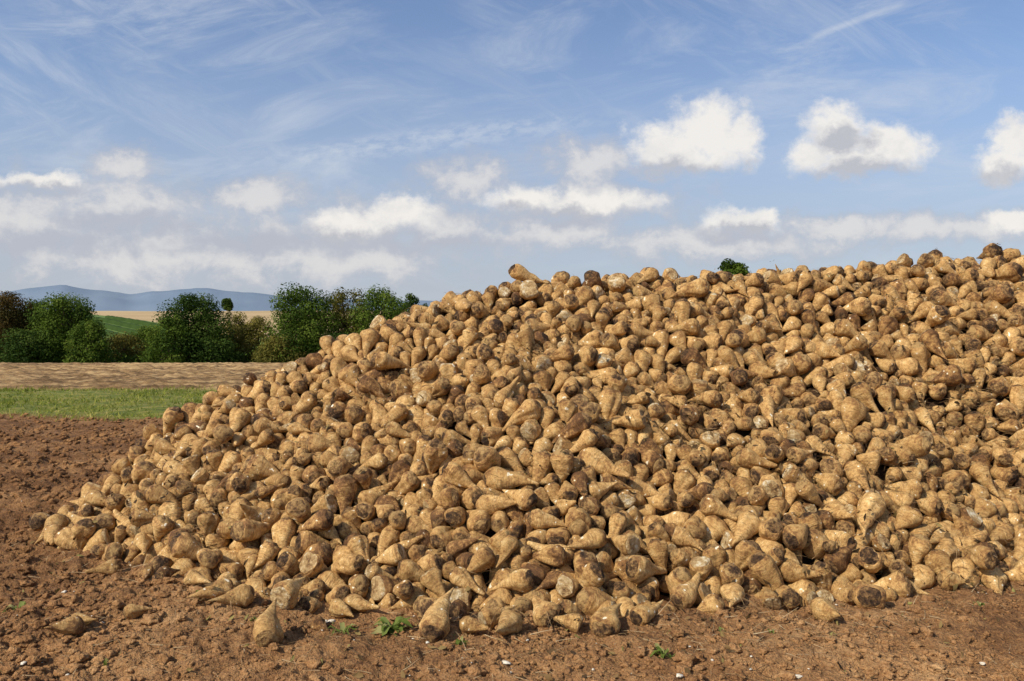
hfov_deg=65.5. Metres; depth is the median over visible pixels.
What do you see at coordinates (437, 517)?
sugar beet
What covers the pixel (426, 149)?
sky
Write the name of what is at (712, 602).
sugar beet
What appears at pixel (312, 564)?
sugar beet
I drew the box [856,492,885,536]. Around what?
sugar beet
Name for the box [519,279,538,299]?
sugar beet
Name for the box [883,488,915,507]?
sugar beet
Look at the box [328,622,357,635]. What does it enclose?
weed plant
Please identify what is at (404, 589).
sugar beet
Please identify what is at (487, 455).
sugar beet
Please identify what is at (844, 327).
sugar beet
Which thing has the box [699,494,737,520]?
sugar beet
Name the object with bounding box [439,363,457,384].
sugar beet
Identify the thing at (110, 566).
sugar beet
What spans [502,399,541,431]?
sugar beet
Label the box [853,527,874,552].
sugar beet
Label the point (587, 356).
sugar beet
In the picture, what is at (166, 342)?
bush
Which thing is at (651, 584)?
sugar beet
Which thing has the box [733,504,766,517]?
sugar beet
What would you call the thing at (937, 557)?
sugar beet
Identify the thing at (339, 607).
sugar beet
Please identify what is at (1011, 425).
sugar beet
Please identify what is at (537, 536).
sugar beet
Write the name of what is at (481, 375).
sugar beet
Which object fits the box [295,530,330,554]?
sugar beet
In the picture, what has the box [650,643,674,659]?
weed plant
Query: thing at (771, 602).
sugar beet
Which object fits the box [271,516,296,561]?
sugar beet
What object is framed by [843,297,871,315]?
sugar beet
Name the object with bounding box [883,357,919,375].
sugar beet
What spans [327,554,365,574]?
sugar beet
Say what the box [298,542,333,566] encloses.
sugar beet
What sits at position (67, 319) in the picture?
tree
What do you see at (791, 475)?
sugar beet
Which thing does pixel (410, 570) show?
sugar beet
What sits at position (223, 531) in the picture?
sugar beet
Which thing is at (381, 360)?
sugar beet
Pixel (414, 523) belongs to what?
sugar beet
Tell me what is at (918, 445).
sugar beet
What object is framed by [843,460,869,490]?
sugar beet
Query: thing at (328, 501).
sugar beet
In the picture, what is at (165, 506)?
sugar beet
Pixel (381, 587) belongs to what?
sugar beet
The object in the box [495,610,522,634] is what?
sugar beet
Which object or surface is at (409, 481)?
sugar beet
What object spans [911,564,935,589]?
sugar beet
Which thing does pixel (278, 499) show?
sugar beet
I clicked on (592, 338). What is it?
sugar beet
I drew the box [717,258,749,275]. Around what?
tree
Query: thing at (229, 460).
sugar beet
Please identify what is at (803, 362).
sugar beet
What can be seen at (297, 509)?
sugar beet
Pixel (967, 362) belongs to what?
sugar beet
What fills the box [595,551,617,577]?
sugar beet
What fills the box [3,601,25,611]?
weed plant
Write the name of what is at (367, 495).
sugar beet
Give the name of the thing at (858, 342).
sugar beet
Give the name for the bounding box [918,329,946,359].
sugar beet
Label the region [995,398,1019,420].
sugar beet
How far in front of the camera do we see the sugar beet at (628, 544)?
5.09 m
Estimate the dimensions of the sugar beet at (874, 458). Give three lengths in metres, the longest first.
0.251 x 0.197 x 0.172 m
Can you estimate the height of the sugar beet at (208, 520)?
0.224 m
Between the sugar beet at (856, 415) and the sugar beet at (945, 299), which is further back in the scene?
the sugar beet at (945, 299)
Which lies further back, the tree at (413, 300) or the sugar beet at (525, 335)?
the tree at (413, 300)
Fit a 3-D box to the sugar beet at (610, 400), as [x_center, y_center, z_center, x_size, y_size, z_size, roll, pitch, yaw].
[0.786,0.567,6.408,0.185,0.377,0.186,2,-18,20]
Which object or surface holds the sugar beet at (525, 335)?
on the sugar beet heap
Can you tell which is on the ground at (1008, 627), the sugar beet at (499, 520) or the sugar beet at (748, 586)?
the sugar beet at (748, 586)
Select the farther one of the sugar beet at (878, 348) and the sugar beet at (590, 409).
the sugar beet at (878, 348)
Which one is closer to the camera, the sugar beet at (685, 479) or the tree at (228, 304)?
the sugar beet at (685, 479)
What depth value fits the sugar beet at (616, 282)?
7.68 m
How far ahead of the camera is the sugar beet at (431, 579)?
4.84 m
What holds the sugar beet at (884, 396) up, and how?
on the sugar beet heap
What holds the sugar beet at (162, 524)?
on the sugar beet heap
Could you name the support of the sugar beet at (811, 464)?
on the sugar beet heap
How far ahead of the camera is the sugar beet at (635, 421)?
6.15 m
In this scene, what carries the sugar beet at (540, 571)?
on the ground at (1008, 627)
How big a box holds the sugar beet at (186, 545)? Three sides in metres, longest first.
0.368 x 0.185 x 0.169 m
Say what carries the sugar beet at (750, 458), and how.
on the sugar beet heap
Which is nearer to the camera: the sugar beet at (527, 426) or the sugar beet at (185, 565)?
the sugar beet at (185, 565)
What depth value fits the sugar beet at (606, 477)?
5.62 m
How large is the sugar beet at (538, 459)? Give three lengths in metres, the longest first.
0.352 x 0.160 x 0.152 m
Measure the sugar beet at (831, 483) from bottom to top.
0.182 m
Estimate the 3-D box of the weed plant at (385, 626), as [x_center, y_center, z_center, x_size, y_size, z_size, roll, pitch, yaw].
[-0.670,1.576,4.419,0.254,0.073,0.252,0,1,0]
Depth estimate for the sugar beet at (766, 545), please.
5.25 m
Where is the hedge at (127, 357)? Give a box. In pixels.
[0,347,315,362]
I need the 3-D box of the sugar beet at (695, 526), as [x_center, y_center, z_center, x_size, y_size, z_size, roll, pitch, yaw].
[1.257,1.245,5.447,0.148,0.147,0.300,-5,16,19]
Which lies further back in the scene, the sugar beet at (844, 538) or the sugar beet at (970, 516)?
the sugar beet at (970, 516)
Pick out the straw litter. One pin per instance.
(759, 640)
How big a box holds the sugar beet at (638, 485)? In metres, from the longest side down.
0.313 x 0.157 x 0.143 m
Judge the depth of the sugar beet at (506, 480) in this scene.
5.58 m
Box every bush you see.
[0,327,64,362]
[61,318,113,362]
[99,331,150,362]
[124,326,161,361]
[138,313,196,362]
[182,336,247,362]
[214,311,249,362]
[234,315,275,362]
[251,334,306,362]
[313,331,348,351]
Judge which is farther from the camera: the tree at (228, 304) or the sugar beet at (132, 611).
the tree at (228, 304)
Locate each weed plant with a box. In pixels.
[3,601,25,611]
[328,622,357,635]
[371,616,412,635]
[453,636,469,644]
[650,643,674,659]
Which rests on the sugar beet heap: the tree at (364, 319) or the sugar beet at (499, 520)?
the sugar beet at (499, 520)
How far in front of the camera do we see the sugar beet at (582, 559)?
4.91 m
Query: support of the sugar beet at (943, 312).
on the sugar beet heap
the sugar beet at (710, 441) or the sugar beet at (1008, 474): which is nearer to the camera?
the sugar beet at (710, 441)
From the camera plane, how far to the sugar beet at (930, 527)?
5.61 m
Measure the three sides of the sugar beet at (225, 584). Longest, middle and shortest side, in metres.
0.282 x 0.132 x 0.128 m
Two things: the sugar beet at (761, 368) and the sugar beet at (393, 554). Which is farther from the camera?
the sugar beet at (761, 368)
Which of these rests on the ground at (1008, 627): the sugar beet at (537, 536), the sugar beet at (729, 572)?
the sugar beet at (729, 572)
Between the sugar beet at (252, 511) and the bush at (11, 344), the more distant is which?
the bush at (11, 344)
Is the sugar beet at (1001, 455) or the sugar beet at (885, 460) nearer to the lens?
the sugar beet at (885, 460)
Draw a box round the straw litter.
[0,451,1023,680]
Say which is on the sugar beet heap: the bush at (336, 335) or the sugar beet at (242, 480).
the sugar beet at (242, 480)
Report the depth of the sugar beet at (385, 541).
5.37 m
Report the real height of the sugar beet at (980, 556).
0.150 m
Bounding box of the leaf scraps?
[0,243,1023,680]
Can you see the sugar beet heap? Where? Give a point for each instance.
(763, 321)
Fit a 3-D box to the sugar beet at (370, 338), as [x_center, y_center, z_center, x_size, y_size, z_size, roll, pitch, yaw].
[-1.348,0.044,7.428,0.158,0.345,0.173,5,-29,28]
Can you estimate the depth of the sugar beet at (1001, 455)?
6.40 m
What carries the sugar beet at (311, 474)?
on the sugar beet heap
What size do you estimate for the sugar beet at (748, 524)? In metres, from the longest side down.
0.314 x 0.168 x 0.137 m
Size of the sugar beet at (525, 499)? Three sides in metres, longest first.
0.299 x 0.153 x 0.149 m
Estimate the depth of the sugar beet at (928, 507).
5.79 m
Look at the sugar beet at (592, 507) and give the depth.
5.38 m
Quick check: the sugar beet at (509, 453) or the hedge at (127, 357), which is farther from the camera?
the hedge at (127, 357)
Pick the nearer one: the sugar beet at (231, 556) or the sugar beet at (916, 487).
the sugar beet at (231, 556)
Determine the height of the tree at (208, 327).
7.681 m
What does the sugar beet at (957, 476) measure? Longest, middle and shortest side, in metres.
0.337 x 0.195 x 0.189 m
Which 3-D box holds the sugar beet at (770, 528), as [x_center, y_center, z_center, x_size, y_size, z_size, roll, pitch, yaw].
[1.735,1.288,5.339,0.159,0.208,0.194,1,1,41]
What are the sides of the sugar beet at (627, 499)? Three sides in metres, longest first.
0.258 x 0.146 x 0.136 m
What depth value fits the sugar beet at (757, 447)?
6.02 m
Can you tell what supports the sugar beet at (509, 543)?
on the sugar beet heap
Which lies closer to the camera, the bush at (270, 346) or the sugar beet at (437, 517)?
the sugar beet at (437, 517)
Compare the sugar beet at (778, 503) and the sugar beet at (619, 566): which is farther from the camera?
the sugar beet at (778, 503)
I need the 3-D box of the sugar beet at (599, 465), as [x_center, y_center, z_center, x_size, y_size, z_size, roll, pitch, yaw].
[0.661,0.900,5.724,0.421,0.178,0.205,22,28,27]
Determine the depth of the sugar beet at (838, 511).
5.58 m
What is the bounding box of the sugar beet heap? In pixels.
[29,243,1023,618]
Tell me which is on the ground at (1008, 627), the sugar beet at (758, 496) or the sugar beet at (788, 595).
the sugar beet at (788, 595)
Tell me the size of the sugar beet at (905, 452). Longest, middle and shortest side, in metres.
0.396 x 0.152 x 0.145 m
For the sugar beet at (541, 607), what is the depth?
4.49 m
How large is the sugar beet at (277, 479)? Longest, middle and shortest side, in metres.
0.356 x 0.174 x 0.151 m
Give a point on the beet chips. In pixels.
(679, 675)
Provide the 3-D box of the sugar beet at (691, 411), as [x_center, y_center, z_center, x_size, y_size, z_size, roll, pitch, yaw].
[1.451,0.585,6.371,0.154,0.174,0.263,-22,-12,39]
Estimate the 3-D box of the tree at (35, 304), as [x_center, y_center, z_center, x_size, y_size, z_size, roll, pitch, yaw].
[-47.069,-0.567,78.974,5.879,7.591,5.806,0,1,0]
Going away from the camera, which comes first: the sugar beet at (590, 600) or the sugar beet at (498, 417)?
the sugar beet at (590, 600)
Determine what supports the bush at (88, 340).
on the ground at (1008, 627)
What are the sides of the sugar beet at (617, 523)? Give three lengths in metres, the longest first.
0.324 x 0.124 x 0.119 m
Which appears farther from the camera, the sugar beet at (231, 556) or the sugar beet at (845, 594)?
the sugar beet at (231, 556)
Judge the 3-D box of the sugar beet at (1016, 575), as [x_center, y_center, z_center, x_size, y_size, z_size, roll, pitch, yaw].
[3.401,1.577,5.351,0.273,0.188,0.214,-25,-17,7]
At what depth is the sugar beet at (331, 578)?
5.12 m
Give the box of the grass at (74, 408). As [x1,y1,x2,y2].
[0,385,215,421]
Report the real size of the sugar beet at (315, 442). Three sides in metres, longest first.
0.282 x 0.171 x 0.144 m
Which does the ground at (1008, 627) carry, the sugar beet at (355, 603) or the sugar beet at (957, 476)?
the sugar beet at (355, 603)
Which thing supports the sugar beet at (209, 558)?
on the ground at (1008, 627)
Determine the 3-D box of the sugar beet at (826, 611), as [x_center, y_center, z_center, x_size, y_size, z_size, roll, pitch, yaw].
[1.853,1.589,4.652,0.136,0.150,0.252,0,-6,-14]
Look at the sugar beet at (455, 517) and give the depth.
5.31 m
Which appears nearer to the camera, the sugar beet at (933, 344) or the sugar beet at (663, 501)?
the sugar beet at (663, 501)
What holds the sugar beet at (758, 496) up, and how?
on the sugar beet at (772, 481)
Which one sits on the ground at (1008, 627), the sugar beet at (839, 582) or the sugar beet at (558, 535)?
the sugar beet at (839, 582)
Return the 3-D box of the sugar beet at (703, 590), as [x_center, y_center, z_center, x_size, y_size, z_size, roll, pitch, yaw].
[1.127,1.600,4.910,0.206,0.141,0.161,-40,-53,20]
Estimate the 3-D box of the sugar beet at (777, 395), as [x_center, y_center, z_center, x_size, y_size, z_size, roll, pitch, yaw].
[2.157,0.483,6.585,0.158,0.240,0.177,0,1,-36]
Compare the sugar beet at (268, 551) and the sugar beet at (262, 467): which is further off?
the sugar beet at (262, 467)
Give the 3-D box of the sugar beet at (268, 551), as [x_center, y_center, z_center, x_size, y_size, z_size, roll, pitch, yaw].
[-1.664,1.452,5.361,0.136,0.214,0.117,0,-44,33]
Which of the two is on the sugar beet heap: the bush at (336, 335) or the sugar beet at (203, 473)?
the sugar beet at (203, 473)
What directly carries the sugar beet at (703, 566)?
on the sugar beet heap
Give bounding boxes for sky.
[0,0,1023,301]
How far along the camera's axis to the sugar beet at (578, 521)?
5.21 m
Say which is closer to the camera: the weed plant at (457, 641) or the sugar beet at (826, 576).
the weed plant at (457, 641)
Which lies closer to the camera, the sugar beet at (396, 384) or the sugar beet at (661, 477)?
the sugar beet at (661, 477)
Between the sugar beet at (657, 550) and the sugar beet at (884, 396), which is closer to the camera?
the sugar beet at (657, 550)
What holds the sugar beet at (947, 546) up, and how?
on the sugar beet heap
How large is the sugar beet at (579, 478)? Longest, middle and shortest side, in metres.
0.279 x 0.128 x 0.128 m
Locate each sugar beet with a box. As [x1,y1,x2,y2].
[44,615,84,635]
[54,526,77,549]
[71,518,95,549]
[71,612,95,625]
[83,528,111,550]
[84,489,106,506]
[85,559,120,574]
[102,542,123,560]
[123,604,152,619]
[129,509,156,526]
[131,461,155,483]
[131,490,149,511]
[137,564,153,578]
[144,484,181,506]
[152,515,173,542]
[154,566,180,578]
[157,500,181,521]
[163,406,183,434]
[170,532,204,559]
[171,558,195,575]
[183,569,210,585]
[186,577,233,597]
[191,468,208,484]
[197,511,219,544]
[197,548,222,568]
[205,534,230,549]
[208,584,254,606]
[216,518,236,538]
[217,562,245,579]
[218,450,241,472]
[221,550,239,562]
[229,407,251,432]
[230,472,249,494]
[230,518,272,542]
[240,504,265,521]
[243,454,280,480]
[253,417,287,433]
[253,541,279,568]
[253,598,283,647]
[259,473,290,489]
[270,488,287,509]
[270,576,305,609]
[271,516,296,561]
[276,551,299,577]
[285,497,310,522]
[288,393,316,421]
[295,509,333,533]
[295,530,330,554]
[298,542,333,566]
[298,596,321,613]
[299,551,327,577]
[302,465,326,484]
[306,434,335,452]
[310,616,328,630]
[311,494,337,513]
[315,570,345,589]
[324,584,350,603]
[327,456,352,478]
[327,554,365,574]
[328,598,353,617]
[333,474,357,514]
[338,364,359,386]
[343,593,379,612]
[347,535,369,565]
[348,574,368,596]
[352,422,372,443]
[353,466,372,490]
[355,501,376,520]
[357,375,385,399]
[357,480,396,504]
[362,328,378,357]
[369,574,399,602]
[370,351,411,370]
[375,524,400,555]
[375,543,407,565]
[381,404,407,426]
[388,379,413,398]
[388,460,410,489]
[389,583,426,609]
[393,580,414,599]
[397,471,419,494]
[397,559,424,581]
[405,515,432,533]
[407,544,427,561]
[417,361,439,380]
[417,553,444,575]
[419,587,453,642]
[420,567,445,596]
[424,440,447,474]
[430,505,448,527]
[430,526,455,550]
[431,377,449,396]
[431,487,460,509]
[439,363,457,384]
[442,462,476,487]
[444,506,465,527]
[446,537,480,558]
[449,566,484,595]
[449,599,473,619]
[450,588,471,606]
[459,615,488,634]
[460,486,482,509]
[462,464,484,484]
[465,509,490,533]
[467,546,495,574]
[472,364,491,384]
[473,446,500,471]
[473,588,513,611]
[475,495,516,516]
[478,604,517,627]
[481,426,505,446]
[482,466,538,491]
[485,567,514,597]
[488,408,507,426]
[489,528,513,553]
[489,569,535,592]
[491,509,509,532]
[493,376,519,408]
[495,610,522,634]
[496,534,518,567]
[498,447,523,472]
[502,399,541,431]
[502,488,537,510]
[508,264,548,283]
[516,328,532,352]
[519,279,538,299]
[519,419,540,441]
[520,562,551,585]
[523,586,550,609]
[526,528,547,543]
[527,508,566,528]
[528,422,564,444]
[530,437,553,458]
[531,545,566,566]
[532,451,552,487]
[532,594,559,626]
[546,516,569,544]
[550,345,574,361]
[550,448,573,486]
[551,412,591,443]
[553,613,583,632]
[556,573,578,597]
[557,599,582,615]
[558,399,577,422]
[558,480,577,499]
[565,504,591,536]
[565,528,606,548]
[570,429,598,452]
[571,471,587,497]
[573,345,598,366]
[573,551,598,582]
[574,330,602,347]
[576,562,604,592]
[576,586,616,615]
[577,401,601,422]
[577,447,629,477]
[578,495,600,515]
[587,481,617,499]
[590,603,621,637]
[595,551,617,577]
[599,388,622,420]
[599,473,631,491]
[606,409,645,429]
[606,533,639,554]
[607,273,625,293]
[607,581,629,599]
[608,512,626,535]
[614,554,635,584]
[616,489,636,508]
[625,476,661,497]
[625,555,666,583]
[629,600,662,625]
[632,442,663,474]
[634,349,651,372]
[636,576,659,601]
[646,417,670,448]
[646,468,672,485]
[646,493,672,510]
[647,539,667,574]
[660,511,692,526]
[667,566,691,592]
[668,318,700,335]
[668,374,691,394]
[669,277,709,297]
[669,548,690,566]
[670,572,700,609]
[672,526,702,550]
[673,469,695,500]
[679,404,702,424]
[680,348,707,368]
[683,515,705,538]
[688,390,722,407]
[689,556,712,582]
[691,582,711,606]
[697,593,724,614]
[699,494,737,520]
[700,431,721,450]
[700,515,729,543]
[702,544,725,570]
[711,444,729,465]
[717,345,738,368]
[719,562,743,584]
[720,582,744,606]
[721,530,739,549]
[729,476,753,505]
[732,511,760,544]
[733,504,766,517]
[734,539,762,570]
[735,448,776,468]
[741,574,761,594]
[745,438,771,461]
[747,486,769,505]
[747,536,784,553]
[748,361,781,379]
[748,552,784,590]
[757,394,774,426]
[758,425,783,445]
[758,471,784,497]
[758,517,782,540]
[761,384,782,409]
[762,587,780,609]
[767,495,787,520]
[775,358,796,377]
[775,585,800,609]
[779,559,821,582]
[781,523,807,550]
[782,463,808,482]
[791,353,812,375]
[795,458,818,477]
[795,480,823,506]
[798,511,821,531]
[802,529,828,559]
[805,435,832,455]
[810,561,831,592]
[810,597,840,621]
[811,423,836,440]
[812,473,842,495]
[815,341,840,357]
[817,497,853,520]
[819,457,843,476]
[822,529,854,547]
[823,543,855,574]
[826,389,843,419]
[831,576,855,593]
[832,587,854,605]
[834,318,858,337]
[836,444,857,466]
[840,396,866,431]
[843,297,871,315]
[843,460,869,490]
[845,334,867,353]
[850,382,879,411]
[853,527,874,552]
[853,584,885,608]
[856,450,880,474]
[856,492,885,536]
[858,546,882,572]
[868,340,893,359]
[870,437,915,466]
[873,570,912,597]
[875,384,895,416]
[877,315,898,336]
[877,447,898,466]
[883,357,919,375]
[883,478,922,498]
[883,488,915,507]
[892,434,931,456]
[893,505,923,530]
[908,522,938,538]
[908,534,930,566]
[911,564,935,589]
[914,407,935,431]
[915,496,943,516]
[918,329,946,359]
[924,305,950,327]
[924,549,951,574]
[929,364,962,385]
[929,522,962,543]
[930,290,958,306]
[934,537,959,562]
[936,569,971,589]
[941,469,969,491]
[947,358,977,372]
[951,557,979,587]
[952,513,990,541]
[953,530,987,556]
[960,507,982,527]
[964,411,984,436]
[966,325,993,341]
[966,545,997,569]
[969,461,1002,500]
[978,567,1007,594]
[982,284,1013,303]
[990,464,1018,486]
[992,262,1022,281]
[992,442,1013,465]
[994,419,1021,434]
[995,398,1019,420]
[1004,556,1023,581]
[1008,384,1023,415]
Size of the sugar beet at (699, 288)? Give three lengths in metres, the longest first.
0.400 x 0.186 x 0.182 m
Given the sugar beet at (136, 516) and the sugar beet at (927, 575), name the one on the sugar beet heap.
the sugar beet at (136, 516)
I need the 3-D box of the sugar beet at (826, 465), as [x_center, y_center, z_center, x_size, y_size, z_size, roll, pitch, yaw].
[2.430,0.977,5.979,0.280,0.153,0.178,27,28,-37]
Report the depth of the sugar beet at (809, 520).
5.46 m
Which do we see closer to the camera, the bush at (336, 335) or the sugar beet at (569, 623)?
the sugar beet at (569, 623)
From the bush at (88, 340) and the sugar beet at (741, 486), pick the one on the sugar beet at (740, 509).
the sugar beet at (741, 486)
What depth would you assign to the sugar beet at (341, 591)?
4.87 m
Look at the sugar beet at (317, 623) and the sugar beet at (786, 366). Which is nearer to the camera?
the sugar beet at (317, 623)
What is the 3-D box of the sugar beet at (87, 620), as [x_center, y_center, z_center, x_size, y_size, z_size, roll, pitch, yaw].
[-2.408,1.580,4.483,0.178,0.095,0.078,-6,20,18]
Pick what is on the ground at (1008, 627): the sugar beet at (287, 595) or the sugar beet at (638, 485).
the sugar beet at (287, 595)
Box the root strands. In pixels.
[20,243,1023,635]
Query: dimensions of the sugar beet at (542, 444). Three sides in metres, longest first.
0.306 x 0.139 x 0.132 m
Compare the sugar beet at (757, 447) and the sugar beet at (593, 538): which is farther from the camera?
the sugar beet at (757, 447)
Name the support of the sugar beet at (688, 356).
on the sugar beet heap
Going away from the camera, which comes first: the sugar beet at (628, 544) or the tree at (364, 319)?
the sugar beet at (628, 544)
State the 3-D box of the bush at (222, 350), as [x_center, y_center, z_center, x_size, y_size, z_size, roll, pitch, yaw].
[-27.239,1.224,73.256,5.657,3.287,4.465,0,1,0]
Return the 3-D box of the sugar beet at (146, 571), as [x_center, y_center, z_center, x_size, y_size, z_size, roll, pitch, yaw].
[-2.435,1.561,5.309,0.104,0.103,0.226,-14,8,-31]
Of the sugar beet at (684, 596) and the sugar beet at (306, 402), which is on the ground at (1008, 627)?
the sugar beet at (684, 596)
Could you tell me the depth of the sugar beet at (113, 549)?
5.79 m
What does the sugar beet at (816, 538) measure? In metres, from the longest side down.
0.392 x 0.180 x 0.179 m
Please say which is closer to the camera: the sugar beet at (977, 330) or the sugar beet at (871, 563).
the sugar beet at (871, 563)
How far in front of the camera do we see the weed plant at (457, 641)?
4.25 m
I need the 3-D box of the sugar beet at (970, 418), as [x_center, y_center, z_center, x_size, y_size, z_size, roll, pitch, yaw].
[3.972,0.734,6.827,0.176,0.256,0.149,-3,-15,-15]
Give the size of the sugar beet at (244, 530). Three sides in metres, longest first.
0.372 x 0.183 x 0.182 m
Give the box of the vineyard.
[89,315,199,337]
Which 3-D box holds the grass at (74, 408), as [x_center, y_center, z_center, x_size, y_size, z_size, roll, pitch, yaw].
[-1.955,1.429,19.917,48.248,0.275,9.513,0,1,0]
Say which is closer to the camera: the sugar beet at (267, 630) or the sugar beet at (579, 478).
the sugar beet at (267, 630)
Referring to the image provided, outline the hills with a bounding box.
[0,285,432,310]
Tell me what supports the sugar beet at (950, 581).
on the ground at (1008, 627)
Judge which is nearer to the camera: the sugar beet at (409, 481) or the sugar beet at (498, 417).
the sugar beet at (409, 481)
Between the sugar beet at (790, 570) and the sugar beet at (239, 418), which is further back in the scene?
the sugar beet at (239, 418)
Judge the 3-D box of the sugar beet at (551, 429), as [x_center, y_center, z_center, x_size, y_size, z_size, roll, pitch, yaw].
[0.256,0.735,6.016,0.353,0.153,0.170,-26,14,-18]
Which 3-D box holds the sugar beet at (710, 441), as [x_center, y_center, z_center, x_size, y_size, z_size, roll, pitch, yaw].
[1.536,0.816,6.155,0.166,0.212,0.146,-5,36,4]
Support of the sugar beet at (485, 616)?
on the ground at (1008, 627)
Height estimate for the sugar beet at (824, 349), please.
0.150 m
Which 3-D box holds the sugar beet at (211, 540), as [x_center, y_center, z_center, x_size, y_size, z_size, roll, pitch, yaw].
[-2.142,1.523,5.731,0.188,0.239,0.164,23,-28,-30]
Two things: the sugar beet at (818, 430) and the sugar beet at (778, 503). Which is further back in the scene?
the sugar beet at (818, 430)
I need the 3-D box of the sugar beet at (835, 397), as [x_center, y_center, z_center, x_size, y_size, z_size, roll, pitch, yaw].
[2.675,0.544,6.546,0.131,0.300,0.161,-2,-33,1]
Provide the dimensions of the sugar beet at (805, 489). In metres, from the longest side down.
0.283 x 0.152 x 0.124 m
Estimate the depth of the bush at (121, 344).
79.22 m
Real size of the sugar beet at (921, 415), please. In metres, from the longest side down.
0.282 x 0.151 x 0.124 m
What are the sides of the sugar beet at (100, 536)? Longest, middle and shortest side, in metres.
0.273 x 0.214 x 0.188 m
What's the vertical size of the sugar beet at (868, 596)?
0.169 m
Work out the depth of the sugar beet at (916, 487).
5.91 m
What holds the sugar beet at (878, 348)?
on the sugar beet heap
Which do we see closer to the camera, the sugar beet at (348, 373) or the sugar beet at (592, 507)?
the sugar beet at (592, 507)
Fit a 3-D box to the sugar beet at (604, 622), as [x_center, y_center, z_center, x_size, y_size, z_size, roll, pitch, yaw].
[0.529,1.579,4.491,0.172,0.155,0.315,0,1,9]
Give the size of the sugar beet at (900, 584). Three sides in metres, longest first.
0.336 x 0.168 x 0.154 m
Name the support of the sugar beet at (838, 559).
on the sugar beet heap
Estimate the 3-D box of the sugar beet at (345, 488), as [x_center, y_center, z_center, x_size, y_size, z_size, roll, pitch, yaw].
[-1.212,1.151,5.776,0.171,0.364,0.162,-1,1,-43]
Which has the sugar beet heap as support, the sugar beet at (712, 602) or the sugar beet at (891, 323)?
the sugar beet at (891, 323)
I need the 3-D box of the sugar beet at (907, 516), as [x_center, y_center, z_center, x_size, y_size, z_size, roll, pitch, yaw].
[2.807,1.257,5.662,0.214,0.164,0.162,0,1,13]
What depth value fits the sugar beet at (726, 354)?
6.98 m
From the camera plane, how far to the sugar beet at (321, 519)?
5.42 m
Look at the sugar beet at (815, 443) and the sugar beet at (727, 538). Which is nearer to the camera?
the sugar beet at (727, 538)
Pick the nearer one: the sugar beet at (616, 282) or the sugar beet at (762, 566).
the sugar beet at (762, 566)
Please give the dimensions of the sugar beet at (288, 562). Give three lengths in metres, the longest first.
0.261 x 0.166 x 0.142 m
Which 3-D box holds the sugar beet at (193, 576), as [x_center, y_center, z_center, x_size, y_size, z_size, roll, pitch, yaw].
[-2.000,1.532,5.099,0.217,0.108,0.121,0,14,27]
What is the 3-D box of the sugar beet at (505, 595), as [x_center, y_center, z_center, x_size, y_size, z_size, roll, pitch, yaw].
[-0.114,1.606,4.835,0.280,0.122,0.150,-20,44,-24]
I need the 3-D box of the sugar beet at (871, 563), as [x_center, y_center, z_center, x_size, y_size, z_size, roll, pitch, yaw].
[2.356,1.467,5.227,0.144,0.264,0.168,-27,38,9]
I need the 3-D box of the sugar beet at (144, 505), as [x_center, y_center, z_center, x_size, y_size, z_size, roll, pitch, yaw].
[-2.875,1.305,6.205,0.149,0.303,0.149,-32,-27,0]
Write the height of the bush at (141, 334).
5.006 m
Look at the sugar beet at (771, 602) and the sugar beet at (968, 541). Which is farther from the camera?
the sugar beet at (968, 541)
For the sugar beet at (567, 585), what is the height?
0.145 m
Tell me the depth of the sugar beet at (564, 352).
6.68 m
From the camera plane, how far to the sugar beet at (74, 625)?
4.33 m
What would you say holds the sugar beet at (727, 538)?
on the sugar beet heap
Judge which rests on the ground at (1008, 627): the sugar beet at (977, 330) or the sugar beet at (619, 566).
the sugar beet at (619, 566)
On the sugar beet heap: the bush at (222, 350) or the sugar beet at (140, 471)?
the sugar beet at (140, 471)
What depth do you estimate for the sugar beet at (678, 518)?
5.49 m
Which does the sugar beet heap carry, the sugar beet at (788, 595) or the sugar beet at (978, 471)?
the sugar beet at (978, 471)
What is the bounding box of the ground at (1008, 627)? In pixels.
[0,311,1023,680]
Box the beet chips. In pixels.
[16,577,1009,678]
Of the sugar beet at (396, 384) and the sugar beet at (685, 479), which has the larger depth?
the sugar beet at (396, 384)
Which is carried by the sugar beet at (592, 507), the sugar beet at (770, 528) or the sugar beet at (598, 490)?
the sugar beet at (598, 490)
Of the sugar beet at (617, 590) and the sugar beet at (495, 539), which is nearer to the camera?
the sugar beet at (617, 590)
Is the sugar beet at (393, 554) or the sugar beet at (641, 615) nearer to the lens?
the sugar beet at (641, 615)
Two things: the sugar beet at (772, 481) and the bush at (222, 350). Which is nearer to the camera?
the sugar beet at (772, 481)
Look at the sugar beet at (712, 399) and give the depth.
6.45 m
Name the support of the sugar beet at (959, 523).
on the sugar beet heap
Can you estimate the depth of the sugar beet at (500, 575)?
4.95 m
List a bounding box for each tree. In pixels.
[0,291,40,361]
[7,292,105,362]
[12,299,65,360]
[145,291,238,362]
[221,298,233,311]
[256,281,343,362]
[319,287,367,338]
[346,283,412,334]
[398,293,427,312]
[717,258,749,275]
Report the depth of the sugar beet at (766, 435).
6.09 m
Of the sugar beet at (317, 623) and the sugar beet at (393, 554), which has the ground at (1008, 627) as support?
the sugar beet at (317, 623)
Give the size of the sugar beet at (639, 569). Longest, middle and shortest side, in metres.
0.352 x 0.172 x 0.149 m
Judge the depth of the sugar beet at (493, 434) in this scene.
5.93 m

